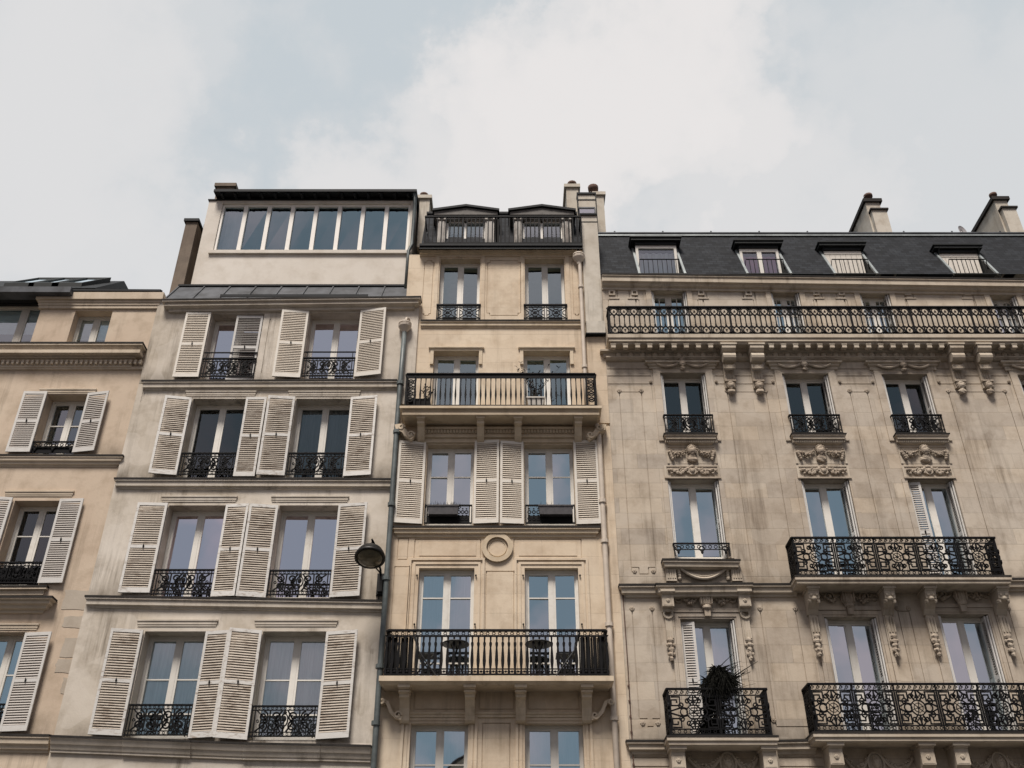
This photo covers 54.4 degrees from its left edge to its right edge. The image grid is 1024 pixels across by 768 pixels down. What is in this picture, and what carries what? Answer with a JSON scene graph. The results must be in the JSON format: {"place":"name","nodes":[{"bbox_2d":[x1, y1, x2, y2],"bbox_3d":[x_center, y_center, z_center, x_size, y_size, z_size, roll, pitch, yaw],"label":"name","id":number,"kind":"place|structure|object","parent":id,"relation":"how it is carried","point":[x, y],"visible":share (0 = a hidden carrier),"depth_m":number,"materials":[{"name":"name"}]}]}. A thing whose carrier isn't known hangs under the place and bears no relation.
{"place":"outdoors","nodes":[
{"label":"outdoors","id":0,"kind":"place"},
{"bbox_2d":[46,183,421,767],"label":"apartment building","id":1,"kind":"structure","parent":0,"point":[235,613],"depth_m":22.11,"materials":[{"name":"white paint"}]},
{"bbox_2d":[130,636,204,738],"bbox_3d":[-6.903,6.186,20.193,1.260,2.132,0.145,0,-33,0],"label":"window","id":2,"kind":"structure","parent":1,"relation":"in","point":[170,673],"depth_m":20.34,"materials":[{"name":"glass"}]},
{"bbox_2d":[156,512,224,596],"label":"window","id":3,"kind":"structure","parent":1,"relation":"in","point":[193,541],"depth_m":21.86,"materials":[{"name":"glass"}]},
{"bbox_2d":[183,406,244,476],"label":"window","id":4,"kind":"structure","parent":1,"relation":"in","point":[223,410],"depth_m":23.49,"materials":[{"name":"white paint"}]},
{"bbox_2d":[204,321,262,378],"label":"window","id":5,"kind":"structure","parent":1,"relation":"in","point":[223,333],"depth_m":24.83,"materials":[{"name":"grey glass"}]},
{"bbox_2d":[252,636,325,739],"bbox_3d":[-4.454,6.198,20.189,1.312,2.157,0.151,0,-33,0],"label":"window","id":6,"kind":"structure","parent":1,"relation":"in","point":[291,674],"depth_m":20.31,"materials":[{"name":"grey glass"}]},
{"bbox_2d":[270,512,337,597],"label":"window","id":7,"kind":"structure","parent":1,"relation":"in","point":[306,541],"depth_m":21.85,"materials":[{"name":"grey glass"}]},
{"bbox_2d":[214,205,410,249],"bbox_3d":[-5.524,-4.253,27.879,5.327,1.770,0.345,0,-33,0],"label":"studio window","id":8,"kind":"structure","parent":1,"relation":"in","point":[237,222],"depth_m":27.96,"materials":[{"name":"paint"}]},
{"bbox_2d":[289,406,349,476],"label":"window","id":9,"kind":"structure","parent":1,"relation":"in","point":[318,428],"depth_m":23.46,"materials":[{"name":"glass"}]},
{"bbox_2d":[304,320,359,378],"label":"window","id":10,"kind":"structure","parent":1,"relation":"in","point":[326,335],"depth_m":24.84,"materials":[{"name":"grey glass"}]},
{"bbox_2d":[354,539,384,598],"bbox_3d":[-2.900,3.881,20.487,0.630,1.249,1.248,0,-33,0],"label":"wall lamp","id":11,"kind":"object","parent":1,"relation":"attached to","point":[371,555],"visible":1,"depth_m":20.25,"materials":[{"name":"metal"}]},
{"bbox_2d":[377,180,630,767],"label":"apartment building","id":12,"kind":"structure","parent":0,"point":[497,573],"depth_m":21.97,"materials":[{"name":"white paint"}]},
{"bbox_2d":[408,398,430,404],"bbox_3d":[-2.150,0.527,23.059,0.520,0.240,0.340,0,-33,0],"label":"trough planter","id":13,"kind":"object","parent":12,"relation":"on","point":[421,401],"visible":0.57,"depth_m":22.95,"materials":[{"name":"black metal"}]},
{"bbox_2d":[412,631,435,675],"bbox_3d":[-1.743,5.435,19.903,0.524,0.933,0.432,0,-33,0],"label":"folding chair","id":14,"kind":"object","parent":12,"relation":"on","point":[425,654],"visible":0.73,"depth_m":19.79,"materials":[{"name":"black metal"}]},
{"bbox_2d":[421,386,434,404],"bbox_3d":[-1.972,0.327,23.212,0.359,0.742,0.210,0,-33,0],"label":"potted plant","id":15,"kind":"object","parent":12,"relation":"on","point":[427,392],"visible":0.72,"depth_m":23.31,"materials":[{"name":"green plant"}]},
{"bbox_2d":[409,726,467,767],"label":"window","id":16,"kind":"structure","parent":12,"relation":"in","point":[431,746],"depth_m":19.47,"materials":[{"name":"blue glass"}]},
{"bbox_2d":[425,501,460,516],"bbox_3d":[-1.506,2.722,21.866,0.825,0.340,0.185,0,-33,0],"label":"window box","id":17,"kind":"object","parent":12,"relation":"attached to","point":[443,510],"visible":1,"depth_m":21.78,"materials":[{"name":"brown plastic"}]},
{"bbox_2d":[414,571,473,675],"bbox_3d":[-1.393,5.080,20.739,1.178,2.498,0.082,0,-33,0],"label":"window","id":18,"kind":"structure","parent":12,"relation":"in","point":[445,598],"depth_m":20.97,"materials":[{"name":"glass"}]},
{"bbox_2d":[425,449,473,524],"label":"window","id":19,"kind":"structure","parent":12,"relation":"in","point":[450,472],"depth_m":22.69,"materials":[{"name":"glass"}]},
{"bbox_2d":[432,356,478,404],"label":"window","id":20,"kind":"structure","parent":12,"relation":"in","point":[456,359],"depth_m":24.32,"materials":[{"name":"white paint"}]},
{"bbox_2d":[443,639,468,675],"bbox_3d":[-1.134,5.529,19.855,0.560,0.715,0.551,0,-33,0],"label":"bistro table","id":21,"kind":"object","parent":12,"relation":"on","point":[456,641],"visible":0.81,"depth_m":19.94,"materials":[{"name":"black metal"}]},
{"bbox_2d":[438,264,479,317],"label":"window","id":22,"kind":"structure","parent":12,"relation":"in","point":[460,284],"depth_m":25.69,"materials":[{"name":"white paint"}]},
{"bbox_2d":[516,361,559,404],"bbox_3d":[0.601,0.088,23.332,1.098,1.274,0.488,0,-33,0],"label":"potted plant","id":23,"kind":"object","parent":12,"relation":"on","point":[533,396],"visible":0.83,"depth_m":23.22,"materials":[{"name":"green plant"}]},
{"bbox_2d":[525,639,550,675],"bbox_3d":[0.534,5.529,19.855,0.560,0.715,0.551,0,-33,0],"label":"bistro table","id":24,"kind":"object","parent":12,"relation":"on","point":[536,641],"visible":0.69,"depth_m":19.90,"materials":[{"name":"black metal"}]},
{"bbox_2d":[525,264,564,317],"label":"window","id":25,"kind":"structure","parent":12,"relation":"in","point":[544,268],"depth_m":25.67,"materials":[{"name":"white paint"}]},
{"bbox_2d":[524,356,570,404],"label":"window","id":26,"kind":"structure","parent":12,"relation":"in","point":[546,359],"depth_m":24.33,"materials":[{"name":"white paint"}]},
{"bbox_2d":[524,449,574,524],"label":"window","id":27,"kind":"structure","parent":12,"relation":"in","point":[548,472],"depth_m":22.69,"materials":[{"name":"glass"}]},
{"bbox_2d":[525,571,580,675],"bbox_3d":[0.839,5.080,20.739,1.136,2.498,0.082,0,-33,0],"label":"window","id":28,"kind":"structure","parent":12,"relation":"in","point":[551,597],"depth_m":20.98,"materials":[{"name":"glass"}]},
{"bbox_2d":[536,503,572,516],"bbox_3d":[0.942,2.724,21.865,0.808,0.336,0.185,0,-33,0],"label":"window box","id":29,"kind":"object","parent":12,"relation":"attached to","point":[551,510],"visible":1,"depth_m":21.78,"materials":[{"name":"brown plastic"}]},
{"bbox_2d":[525,726,583,767],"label":"window","id":30,"kind":"structure","parent":12,"relation":"in","point":[545,746],"depth_m":19.48,"materials":[{"name":"glass"}]},
{"bbox_2d":[555,631,579,675],"bbox_3d":[1.117,5.435,19.903,0.524,0.933,0.432,0,-33,0],"label":"folding chair","id":31,"kind":"object","parent":12,"relation":"on","point":[572,654],"visible":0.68,"depth_m":19.78,"materials":[{"name":"black metal"}]},
{"bbox_2d":[0,0,1023,295],"label":"sky","id":32,"kind":"structure","parent":0,"point":[120,120],"materials":[{"name":"white"}]},
{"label":"pavement","id":33,"kind":"structure","parent":0,"visible":0},
{"bbox_2d":[0,277,165,767],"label":"apartment building","id":34,"kind":"structure","parent":33,"relation":"on","point":[73,350],"depth_m":22.78,"materials":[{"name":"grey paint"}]},
{"bbox_2d":[0,636,23,722],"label":"window","id":35,"kind":"structure","parent":34,"relation":"in","point":[10,646],"depth_m":20.47,"materials":[{"name":"grey glass"}]},
{"bbox_2d":[0,306,40,341],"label":"window","id":36,"kind":"structure","parent":34,"relation":"in","point":[18,321],"depth_m":25.33,"materials":[{"name":"glass"}]},
{"bbox_2d":[4,507,57,567],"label":"window","id":37,"kind":"structure","parent":34,"relation":"in","point":[42,511],"depth_m":22.07,"materials":[{"name":"white paint"}]},
{"bbox_2d":[40,402,84,445],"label":"window","id":38,"kind":"structure","parent":34,"relation":"in","point":[72,406],"depth_m":23.63,"materials":[{"name":"white paint"}]},
{"bbox_2d":[72,317,110,341],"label":"window","id":39,"kind":"structure","parent":34,"relation":"in","point":[91,329],"depth_m":25.07,"materials":[{"name":"grey paint"}]},
{"bbox_2d":[598,192,1023,767],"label":"apartment building","id":40,"kind":"structure","parent":33,"relation":"on","point":[817,445],"depth_m":22.33,"materials":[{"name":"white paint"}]},
{"bbox_2d":[654,295,686,333],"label":"window","id":41,"kind":"structure","parent":40,"relation":"in","point":[660,300],"depth_m":25.26,"materials":[{"name":"glass"}]},
{"bbox_2d":[663,379,704,431],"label":"window","id":42,"kind":"structure","parent":40,"relation":"in","point":[681,383],"depth_m":24.00,"materials":[{"name":"white paint"}]},
{"bbox_2d":[671,484,721,558],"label":"window","id":43,"kind":"structure","parent":40,"relation":"in","point":[694,507],"depth_m":22.16,"materials":[{"name":"glass"}]},
{"bbox_2d":[683,623,741,733],"bbox_3d":[4.046,6.063,20.175,1.121,2.504,0.082,0,-33,0],"label":"window","id":44,"kind":"structure","parent":40,"relation":"in","point":[713,642],"depth_m":20.54,"materials":[{"name":"grey glass"}]},
{"bbox_2d":[692,654,757,733],"bbox_3d":[4.147,6.198,19.346,1.390,1.824,0.631,0,-33,0],"label":"potted bush","id":45,"kind":"object","parent":40,"relation":"on","point":[722,679],"visible":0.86,"depth_m":19.41,"materials":[{"name":"black plant"}]},
{"bbox_2d":[773,297,800,333],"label":"window","id":46,"kind":"structure","parent":40,"relation":"in","point":[778,301],"depth_m":25.20,"materials":[{"name":"white paint"}]},
{"bbox_2d":[785,379,833,431],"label":"window","id":47,"kind":"structure","parent":40,"relation":"in","point":[803,383],"depth_m":23.97,"materials":[{"name":"white paint"}]},
{"bbox_2d":[804,484,861,573],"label":"window","id":48,"kind":"structure","parent":40,"relation":"in","point":[827,509],"depth_m":22.18,"materials":[{"name":"glass"}]},
{"bbox_2d":[828,621,892,729],"bbox_3d":[7.012,6.017,20.205,1.083,2.480,0.082,0,-33,0],"label":"window","id":49,"kind":"structure","parent":40,"relation":"in","point":[855,660],"depth_m":20.43,"materials":[{"name":"glass"}]},
{"bbox_2d":[862,298,891,333],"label":"window","id":50,"kind":"structure","parent":40,"relation":"in","point":[866,301],"depth_m":25.19,"materials":[{"name":"white paint"}]},
{"bbox_2d":[884,380,935,431],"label":"window","id":51,"kind":"structure","parent":40,"relation":"in","point":[901,384],"depth_m":23.95,"materials":[{"name":"white paint"}]},
{"bbox_2d":[910,484,970,573],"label":"window","id":52,"kind":"structure","parent":40,"relation":"in","point":[940,514],"depth_m":22.18,"materials":[{"name":"glass"}]},
{"bbox_2d":[958,226,966,231],"bbox_3d":[12.912,-4.116,28.421,0.346,0.895,0.356,0,-33,0],"label":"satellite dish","id":53,"kind":"object","parent":40,"relation":"on","point":[961,228],"visible":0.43,"depth_m":28.57,"materials":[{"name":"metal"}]},
{"bbox_2d":[941,618,1009,729],"bbox_3d":[9.367,5.993,20.221,1.050,2.537,0.082,0,-33,0],"label":"window","id":54,"kind":"structure","parent":40,"relation":"in","point":[968,651],"depth_m":20.45,"materials":[{"name":"grey glass"}]},
{"bbox_2d":[992,300,1020,333],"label":"window","id":55,"kind":"structure","parent":40,"relation":"in","point":[995,302],"depth_m":25.15,"materials":[{"name":"white paint"}]}
]}

